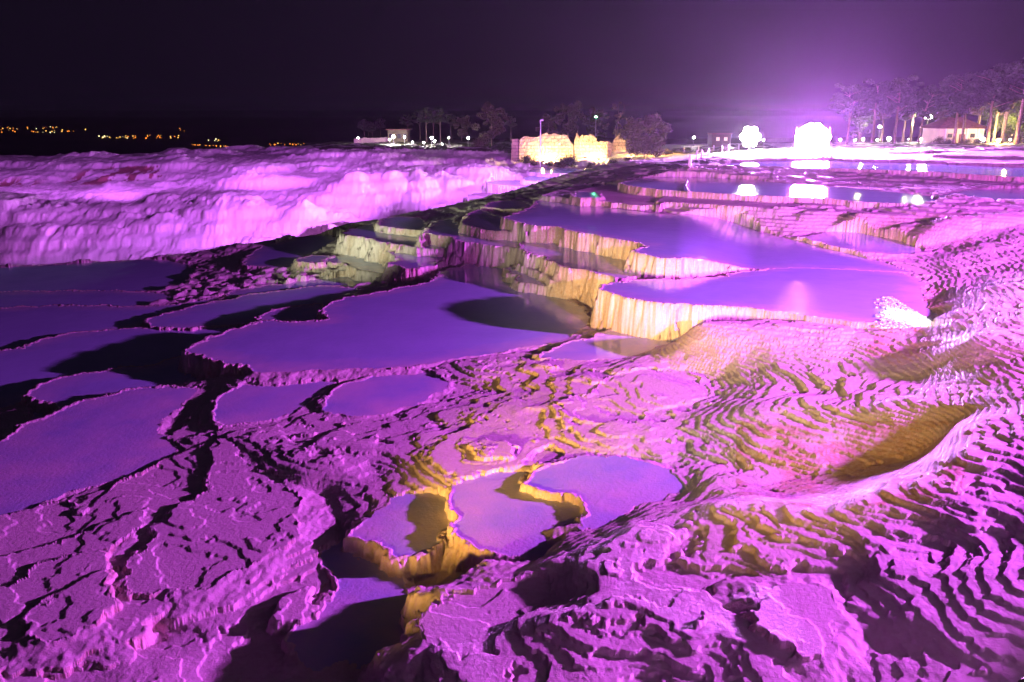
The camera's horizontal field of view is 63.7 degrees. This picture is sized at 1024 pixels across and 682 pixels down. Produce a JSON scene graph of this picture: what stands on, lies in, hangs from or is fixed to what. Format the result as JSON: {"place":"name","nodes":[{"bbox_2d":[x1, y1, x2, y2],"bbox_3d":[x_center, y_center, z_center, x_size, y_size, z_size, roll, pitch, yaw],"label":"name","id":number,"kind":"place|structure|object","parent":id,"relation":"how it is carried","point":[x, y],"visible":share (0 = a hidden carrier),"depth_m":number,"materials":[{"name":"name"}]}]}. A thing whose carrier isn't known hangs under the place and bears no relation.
{"place":"outdoors","nodes":[
{"label":"outdoors","id":0,"kind":"place"},
{"bbox_2d":[31,412,43,418],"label":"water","id":1,"kind":"structure","parent":0,"point":[37,415],"depth_m":19.30,"materials":[{"name":"liquid"}]},
{"bbox_2d":[0,290,171,307],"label":"water","id":2,"kind":"structure","parent":0,"point":[40,298],"depth_m":33.17,"materials":[{"name":"purple liquid"}]},
{"bbox_2d":[0,259,193,291],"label":"water","id":3,"kind":"structure","parent":0,"point":[140,275],"depth_m":38.92,"materials":[{"name":"purple liquid"}]},
{"bbox_2d":[0,387,196,514],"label":"water","id":4,"kind":"structure","parent":0,"point":[88,442],"depth_m":16.33,"materials":[{"name":"purple liquid"}]},
{"bbox_2d":[0,296,224,349],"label":"water","id":5,"kind":"structure","parent":0,"point":[19,326],"depth_m":29.07,"materials":[{"name":"purple liquid"}]},
{"bbox_2d":[29,357,198,409],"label":"water","id":6,"kind":"structure","parent":0,"point":[63,392],"depth_m":20.96,"materials":[{"name":"purple liquid"}]},
{"bbox_2d":[0,326,241,407],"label":"water","id":7,"kind":"structure","parent":0,"point":[22,371],"depth_m":24.40,"materials":[{"name":"purple liquid"}]},
{"bbox_2d":[147,286,356,327],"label":"water","id":8,"kind":"structure","parent":0,"point":[245,309],"depth_m":30.04,"materials":[{"name":"purple liquid"}]},
{"bbox_2d":[214,381,333,424],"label":"water","id":9,"kind":"structure","parent":0,"point":[245,403],"depth_m":18.52,"materials":[{"name":"purple liquid"}]},
{"bbox_2d":[244,235,334,267],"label":"water","id":10,"kind":"structure","parent":0,"point":[286,253],"depth_m":42.40,"materials":[{"name":"purple liquid"}]},
{"bbox_2d":[258,304,321,320],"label":"water","id":11,"kind":"structure","parent":0,"point":[304,312],"depth_m":27.38,"materials":[{"name":"liquid"}]},
{"bbox_2d":[226,277,363,298],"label":"water","id":12,"kind":"structure","parent":0,"point":[343,281],"depth_m":34.58,"materials":[{"name":"purple liquid"}]},
{"bbox_2d":[298,256,329,261],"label":"water","id":13,"kind":"structure","parent":0,"point":[313,259],"depth_m":38.18,"materials":[{"name":"purple liquid"}]},
{"bbox_2d":[287,539,407,670],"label":"water","id":14,"kind":"structure","parent":0,"point":[357,622],"depth_m":10.82,"materials":[{"name":"purple liquid"}]},
{"bbox_2d":[326,255,384,273],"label":"water","id":15,"kind":"structure","parent":0,"point":[358,263],"depth_m":37.34,"materials":[{"name":"grey liquid"}]},
{"bbox_2d":[323,372,448,415],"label":"water","id":16,"kind":"structure","parent":0,"point":[374,395],"depth_m":18.83,"materials":[{"name":"purple liquid"}]},
{"bbox_2d":[186,264,587,372],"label":"water","id":17,"kind":"structure","parent":0,"point":[463,311],"depth_m":24.11,"materials":[{"name":"purple liquid"}]},
{"bbox_2d":[344,224,444,248],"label":"water","id":18,"kind":"structure","parent":0,"point":[367,231],"depth_m":39.53,"materials":[{"name":"purple liquid"}]},
{"bbox_2d":[351,493,452,556],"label":"water","id":19,"kind":"structure","parent":0,"point":[410,524],"depth_m":12.89,"materials":[{"name":"purple liquid"}]},
{"bbox_2d":[380,217,425,229],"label":"water","id":20,"kind":"structure","parent":0,"point":[416,223],"depth_m":42.07,"materials":[{"name":"purple liquid"}]},
{"bbox_2d":[389,252,443,268],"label":"water","id":21,"kind":"structure","parent":0,"point":[408,261],"depth_m":34.63,"materials":[{"name":"purple liquid"}]},
{"bbox_2d":[428,219,518,246],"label":"water","id":22,"kind":"structure","parent":0,"point":[447,227],"depth_m":37.09,"materials":[{"name":"purple liquid"}]},
{"bbox_2d":[463,210,509,230],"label":"water","id":23,"kind":"structure","parent":0,"point":[483,220],"depth_m":38.69,"materials":[{"name":"purple liquid"}]},
{"bbox_2d":[486,180,528,186],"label":"water","id":24,"kind":"structure","parent":0,"point":[509,182],"depth_m":74.63,"materials":[{"name":"liquid"}]},
{"bbox_2d":[487,201,529,208],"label":"water","id":25,"kind":"structure","parent":0,"point":[510,204],"depth_m":45.17,"materials":[{"name":"purple liquid"}]},
{"bbox_2d":[0,136,1023,681],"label":"ground","id":26,"kind":"structure","parent":0,"point":[846,504],"depth_m":14.78,"materials":[{"name":"stone"}]},
{"bbox_2d":[357,119,369,137],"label":"pine tree","id":27,"kind":"object","parent":26,"relation":"on","point":[361,122],"visible":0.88,"depth_m":123.61,"materials":[{"name":"green plant"}]},
{"bbox_2d":[354,137,387,142],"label":"wall","id":28,"kind":"structure","parent":26,"relation":"on","point":[369,140],"depth_m":113.58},
{"bbox_2d":[366,122,378,137],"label":"pine tree","id":29,"kind":"object","parent":26,"relation":"on","point":[373,128],"visible":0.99,"depth_m":122.71,"materials":[{"name":"green plant"}]},
{"bbox_2d":[374,118,385,136],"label":"pine tree","id":30,"kind":"object","parent":26,"relation":"on","point":[381,126],"visible":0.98,"depth_m":129.30,"materials":[{"name":"green plant"}]},
{"bbox_2d":[385,129,411,142],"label":"flat roofed building","id":31,"kind":"structure","parent":26,"relation":"on","point":[399,134],"depth_m":112.58,"materials":[{"name":"concrete"}]},
{"bbox_2d":[399,114,412,128],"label":"pine tree","id":32,"kind":"object","parent":26,"relation":"on","point":[408,118],"visible":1,"depth_m":119.57,"materials":[{"name":"green plant"}]},
{"bbox_2d":[412,110,426,139],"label":"pine tree","id":33,"kind":"object","parent":26,"relation":"on","point":[416,120],"visible":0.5,"depth_m":117.53,"materials":[{"name":"green plant"}]},
{"bbox_2d":[417,107,433,141],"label":"pine tree","id":34,"kind":"object","parent":26,"relation":"on","point":[428,114],"visible":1,"depth_m":113.59,"materials":[{"name":"green plant"}]},
{"bbox_2d":[429,112,438,137],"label":"pine tree","id":35,"kind":"object","parent":26,"relation":"on","point":[433,122],"visible":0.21,"depth_m":119.96,"materials":[{"name":"green plant"}]},
{"bbox_2d":[431,108,449,142],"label":"pine tree","id":36,"kind":"object","parent":26,"relation":"on","point":[440,119],"visible":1,"depth_m":113.45,"materials":[{"name":"green plant"}]},
{"bbox_2d":[435,142,448,148],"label":"bush","id":37,"kind":"object","parent":26,"relation":"on","point":[443,146],"visible":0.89,"depth_m":100.99,"materials":[{"name":"green plant"}]},
{"bbox_2d":[444,113,456,139],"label":"pine tree","id":38,"kind":"object","parent":26,"relation":"on","point":[451,116],"visible":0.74,"depth_m":121.52,"materials":[{"name":"green plant"}]},
{"bbox_2d":[452,115,471,140],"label":"broadleaf tree","id":39,"kind":"object","parent":26,"relation":"on","point":[464,121],"visible":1,"depth_m":115.73,"materials":[{"name":"green plant"}]},
{"bbox_2d":[470,136,489,146],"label":"bush","id":40,"kind":"object","parent":26,"relation":"on","point":[480,143],"visible":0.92,"depth_m":98.99,"materials":[{"name":"green plant"}]},
{"bbox_2d":[472,101,509,145],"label":"broadleaf tree","id":41,"kind":"object","parent":26,"relation":"on","point":[493,118],"visible":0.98,"depth_m":107.92,"materials":[{"name":"green plant"}]},
{"bbox_2d":[488,142,507,151],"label":"bush","id":42,"kind":"object","parent":26,"relation":"on","point":[498,146],"visible":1,"depth_m":97.24,"materials":[{"name":"green plant"}]},
{"bbox_2d":[504,115,516,141],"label":"pine tree","id":43,"kind":"object","parent":26,"relation":"on","point":[513,123],"visible":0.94,"depth_m":111.92,"materials":[{"name":"green plant"}]},
{"bbox_2d":[516,152,536,163],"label":"bush","id":44,"kind":"object","parent":26,"relation":"on","point":[525,158],"visible":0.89,"depth_m":87.89,"materials":[{"name":"green plant"}]},
{"bbox_2d":[524,159,539,165],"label":"bush","id":45,"kind":"object","parent":26,"relation":"on","point":[533,160],"visible":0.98,"depth_m":87.04,"materials":[{"name":"green plant"}]},
{"bbox_2d":[511,133,572,161],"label":"stone ruin","id":46,"kind":"object","parent":26,"relation":"on","point":[553,146],"visible":0.81,"depth_m":91.14,"materials":[{"name":"beige stone"}]},
{"bbox_2d":[540,119,543,167],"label":"lamp post","id":47,"kind":"object","parent":26,"relation":"on","point":[540,141],"visible":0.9,"depth_m":85.52,"materials":[{"name":"grey metal"}]},
{"bbox_2d":[535,113,560,134],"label":"broadleaf tree","id":48,"kind":"object","parent":26,"relation":"on","point":[548,122],"visible":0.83,"depth_m":111.99,"materials":[{"name":"green plant"}]},
{"bbox_2d":[547,160,566,167],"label":"bush","id":49,"kind":"object","parent":26,"relation":"on","point":[560,165],"visible":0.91,"depth_m":85.99,"materials":[{"name":"green plant"}]},
{"bbox_2d":[554,151,579,166],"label":"bush","id":50,"kind":"object","parent":26,"relation":"on","point":[571,161],"visible":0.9,"depth_m":86.70,"materials":[{"name":"green plant"}]},
{"bbox_2d":[553,100,585,137],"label":"broadleaf tree","id":51,"kind":"object","parent":26,"relation":"on","point":[571,111],"visible":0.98,"depth_m":113.24,"materials":[{"name":"green plant"}]},
{"bbox_2d":[585,161,596,168],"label":"bush","id":52,"kind":"object","parent":26,"relation":"on","point":[589,165],"visible":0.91,"depth_m":86.09,"materials":[{"name":"green plant"}]},
{"bbox_2d":[574,133,610,158],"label":"stone ruin","id":53,"kind":"object","parent":26,"relation":"on","point":[590,146],"visible":0.87,"depth_m":91.13,"materials":[{"name":"beige stone"}]},
{"bbox_2d":[582,107,607,138],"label":"broadleaf tree","id":54,"kind":"object","parent":26,"relation":"on","point":[593,112],"visible":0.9,"depth_m":115.37,"materials":[{"name":"green plant"}]},
{"bbox_2d":[607,157,620,163],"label":"bush","id":55,"kind":"object","parent":26,"relation":"on","point":[612,160],"visible":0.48,"depth_m":86.14,"materials":[{"name":"green plant"}]},
{"bbox_2d":[606,102,628,137],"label":"tree","id":56,"kind":"object","parent":26,"relation":"on","point":[618,115],"visible":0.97,"depth_m":98.55,"materials":[{"name":"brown plant"}]},
{"bbox_2d":[611,133,625,151],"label":"stone ruin","id":57,"kind":"object","parent":26,"relation":"on","point":[618,144],"visible":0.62,"depth_m":94.03,"materials":[{"name":"beige stone"}]},
{"bbox_2d":[618,112,672,158],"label":"broadleaf tree","id":58,"kind":"object","parent":26,"relation":"on","point":[647,143],"visible":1,"depth_m":86.68,"materials":[{"name":"green plant"}]},
{"bbox_2d":[660,148,672,155],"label":"bush","id":59,"kind":"object","parent":26,"relation":"on","point":[667,151],"visible":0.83,"depth_m":89.68,"materials":[{"name":"green plant"}]},
{"bbox_2d":[680,145,693,153],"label":"bush","id":60,"kind":"object","parent":26,"relation":"on","point":[687,150],"visible":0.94,"depth_m":89.56,"materials":[{"name":"green plant"}]},
{"bbox_2d":[688,154,691,166],"bbox_3d":[11.477,-11.591,53.219,0.225,0.886,0.150,0,16,0],"label":"rope post","id":61,"kind":"object","parent":26,"relation":"on","point":[689,160],"visible":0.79,"depth_m":53.17,"materials":[{"name":"white paint"}]},
{"bbox_2d":[707,133,732,146],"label":"shed","id":62,"kind":"structure","parent":26,"relation":"on","point":[718,139],"depth_m":101.14,"materials":[{"name":"concrete"}]},
{"bbox_2d":[740,127,759,150],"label":"floodlight mast","id":63,"kind":"object","parent":26,"relation":"on","point":[749,136],"visible":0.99,"depth_m":81.52,"materials":[{"name":"paint"}]},
{"bbox_2d":[792,123,830,150],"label":"floodlight battery","id":64,"kind":"object","parent":26,"relation":"on","point":[813,136],"visible":1,"depth_m":73.70,"materials":[{"name":"paint"}]},
{"bbox_2d":[828,83,876,144],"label":"pine tree","id":65,"kind":"object","parent":26,"relation":"on","point":[841,104],"visible":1,"depth_m":84.41,"materials":[{"name":"green plant"}]},
{"bbox_2d":[843,109,872,141],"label":"broadleaf tree","id":66,"kind":"object","parent":26,"relation":"on","point":[856,132],"visible":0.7,"depth_m":92.77,"materials":[{"name":"green plant"}]},
{"bbox_2d":[852,100,877,141],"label":"pine tree","id":67,"kind":"object","parent":26,"relation":"on","point":[868,109],"visible":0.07,"depth_m":107.58,"materials":[{"name":"green plant"}]},
{"bbox_2d":[871,109,891,141],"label":"pine tree","id":68,"kind":"object","parent":26,"relation":"on","point":[880,117],"visible":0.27,"depth_m":100.52,"materials":[{"name":"green plant"}]},
{"bbox_2d":[862,78,901,142],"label":"pine tree","id":69,"kind":"object","parent":26,"relation":"on","point":[885,107],"visible":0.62,"depth_m":87.56,"materials":[{"name":"green plant"}]},
{"bbox_2d":[876,74,923,142],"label":"pine tree","id":70,"kind":"object","parent":26,"relation":"on","point":[899,85],"visible":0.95,"depth_m":85.80,"materials":[{"name":"green plant"}]},
{"bbox_2d":[895,106,916,141],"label":"pine tree","id":71,"kind":"object","parent":26,"relation":"on","point":[903,131],"visible":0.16,"depth_m":94.71,"materials":[{"name":"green plant"}]},
{"bbox_2d":[893,88,936,141],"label":"pine tree","id":72,"kind":"object","parent":26,"relation":"on","point":[906,118],"visible":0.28,"depth_m":92.55,"materials":[{"name":"green plant"}]},
{"bbox_2d":[906,84,946,142],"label":"pine tree","id":73,"kind":"object","parent":26,"relation":"on","point":[924,93],"visible":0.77,"depth_m":89.48,"materials":[{"name":"green plant"}]},
{"bbox_2d":[930,136,947,142],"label":"bush","id":74,"kind":"object","parent":26,"relation":"on","point":[939,139],"visible":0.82,"depth_m":85.44,"materials":[{"name":"green plant"}]},
{"bbox_2d":[930,94,951,120],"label":"pine tree","id":75,"kind":"object","parent":26,"relation":"on","point":[939,115],"visible":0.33,"depth_m":101.64,"materials":[{"name":"green plant"}]},
{"bbox_2d":[919,116,986,142],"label":"hut","id":76,"kind":"object","parent":26,"relation":"on","point":[944,127],"visible":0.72,"depth_m":87.39,"materials":[{"name":"paint"}]},
{"bbox_2d":[937,111,968,117],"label":"pine tree","id":77,"kind":"object","parent":26,"relation":"on","point":[946,114],"visible":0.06,"depth_m":113.27,"materials":[{"name":"green plant"}]},
{"bbox_2d":[933,81,991,143],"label":"pine tree","id":78,"kind":"object","parent":26,"relation":"on","point":[960,107],"visible":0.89,"depth_m":81.73,"materials":[{"name":"green plant"}]},
{"bbox_2d":[937,70,994,142],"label":"pine tree","id":79,"kind":"object","parent":26,"relation":"on","point":[955,78],"visible":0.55,"depth_m":82.41,"materials":[{"name":"green plant"}]},
{"bbox_2d":[960,138,976,143],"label":"bush","id":80,"kind":"object","parent":26,"relation":"on","point":[966,141],"visible":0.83,"depth_m":83.56,"materials":[{"name":"green plant"}]},
{"bbox_2d":[968,104,987,123],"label":"pine tree","id":81,"kind":"object","parent":26,"relation":"on","point":[974,111],"visible":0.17,"depth_m":88.37,"materials":[{"name":"green plant"}]},
{"bbox_2d":[972,136,984,143],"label":"bush","id":82,"kind":"object","parent":26,"relation":"on","point":[980,141],"visible":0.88,"depth_m":83.55,"materials":[{"name":"green plant"}]},
{"bbox_2d":[961,68,1021,143],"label":"pine tree","id":83,"kind":"object","parent":26,"relation":"on","point":[985,89],"visible":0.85,"depth_m":80.84,"materials":[{"name":"green plant"}]},
{"bbox_2d":[978,102,1023,135],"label":"broadleaf tree","id":84,"kind":"object","parent":26,"relation":"on","point":[1013,115],"visible":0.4,"depth_m":95.95,"materials":[{"name":"green plant"}]},
{"bbox_2d":[982,61,1022,143],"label":"pine tree","id":85,"kind":"object","parent":26,"relation":"on","point":[1001,66],"visible":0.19,"depth_m":82.91,"materials":[{"name":"green plant"}]},
{"bbox_2d":[991,102,1014,142],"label":"pine tree","id":86,"kind":"object","parent":26,"relation":"on","point":[996,121],"visible":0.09,"depth_m":90.82,"materials":[{"name":"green plant"}]},
{"bbox_2d":[989,63,1023,143],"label":"pine tree","id":87,"kind":"object","parent":26,"relation":"on","point":[1014,89],"visible":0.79,"depth_m":80.75,"materials":[{"name":"green plant"}]},
{"bbox_2d":[993,131,1023,142],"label":"bush","id":88,"kind":"object","parent":26,"relation":"on","point":[1009,137],"visible":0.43,"depth_m":87.42,"materials":[{"name":"green plant"}]},
{"bbox_2d":[0,116,1023,156],"bbox_3d":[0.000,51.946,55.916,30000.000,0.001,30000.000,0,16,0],"label":"distant ground","id":89,"kind":"structure","parent":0,"point":[227,131],"depth_m":3223.45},
{"bbox_2d":[0,0,1023,116],"label":"sky","id":90,"kind":"structure","parent":0,"point":[59,58],"materials":[{"name":"black"}]},
{"bbox_2d":[450,472,579,560],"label":"water","id":91,"kind":"structure","parent":0,"point":[498,512],"depth_m":12.88,"materials":[{"name":"liquid"}]},
{"bbox_2d":[507,267,544,285],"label":"water","id":92,"kind":"structure","parent":0,"point":[524,278],"depth_m":29.88,"materials":[{"name":"liquid"}]},
{"bbox_2d":[523,176,553,181],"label":"water","id":93,"kind":"structure","parent":0,"point":[533,178],"depth_m":75.84,"materials":[{"name":"liquid"}]},
{"bbox_2d":[529,168,584,172],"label":"water","id":94,"kind":"structure","parent":0,"point":[556,170],"depth_m":81.74,"materials":[{"name":"purple liquid"}]},
{"bbox_2d":[522,242,636,277],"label":"water","id":95,"kind":"structure","parent":0,"point":[593,262],"depth_m":30.04,"materials":[{"name":"purple liquid"}]},
{"bbox_2d":[574,192,600,197],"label":"water","id":96,"kind":"structure","parent":0,"point":[586,194],"depth_m":43.06,"materials":[{"name":"purple liquid"}]},
{"bbox_2d":[526,455,685,529],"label":"water","id":97,"kind":"structure","parent":0,"point":[608,489],"depth_m":13.76,"materials":[{"name":"purple liquid"}]},
{"bbox_2d":[540,331,672,359],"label":"water","id":98,"kind":"structure","parent":0,"point":[612,345],"depth_m":21.82,"materials":[{"name":"liquid"}]},
{"bbox_2d":[503,200,910,272],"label":"water","id":99,"kind":"structure","parent":0,"point":[713,239],"depth_m":32.16,"materials":[{"name":"purple liquid"}]},
{"bbox_2d":[601,268,936,326],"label":"water","id":100,"kind":"structure","parent":0,"point":[850,295],"depth_m":23.96,"materials":[{"name":"liquid"}]},
{"bbox_2d":[874,296,930,328],"bbox_3d":[10.128,-0.746,21.387,1.372,0.083,3.846,6,17,22],"label":"foam","id":101,"kind":"object","parent":100,"relation":"on","point":[893,310],"visible":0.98,"depth_m":20.88,"materials":[{"name":"white liquid"}]},
{"bbox_2d":[623,177,936,203],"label":"water","id":102,"kind":"structure","parent":0,"point":[729,186],"depth_m":43.19,"materials":[{"name":"purple liquid"}]},
{"bbox_2d":[693,160,1023,176],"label":"water","id":103,"kind":"structure","parent":0,"point":[980,170],"depth_m":53.61,"materials":[{"name":"purple liquid"}]},
{"bbox_2d":[806,231,923,253],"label":"water","id":104,"kind":"structure","parent":0,"point":[861,242],"depth_m":32.06,"materials":[{"name":"purple liquid"}]},
{"bbox_2d":[938,188,1023,200],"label":"water","id":105,"kind":"structure","parent":0,"point":[997,194],"depth_m":40.22,"materials":[{"name":"purple liquid"}]}
]}

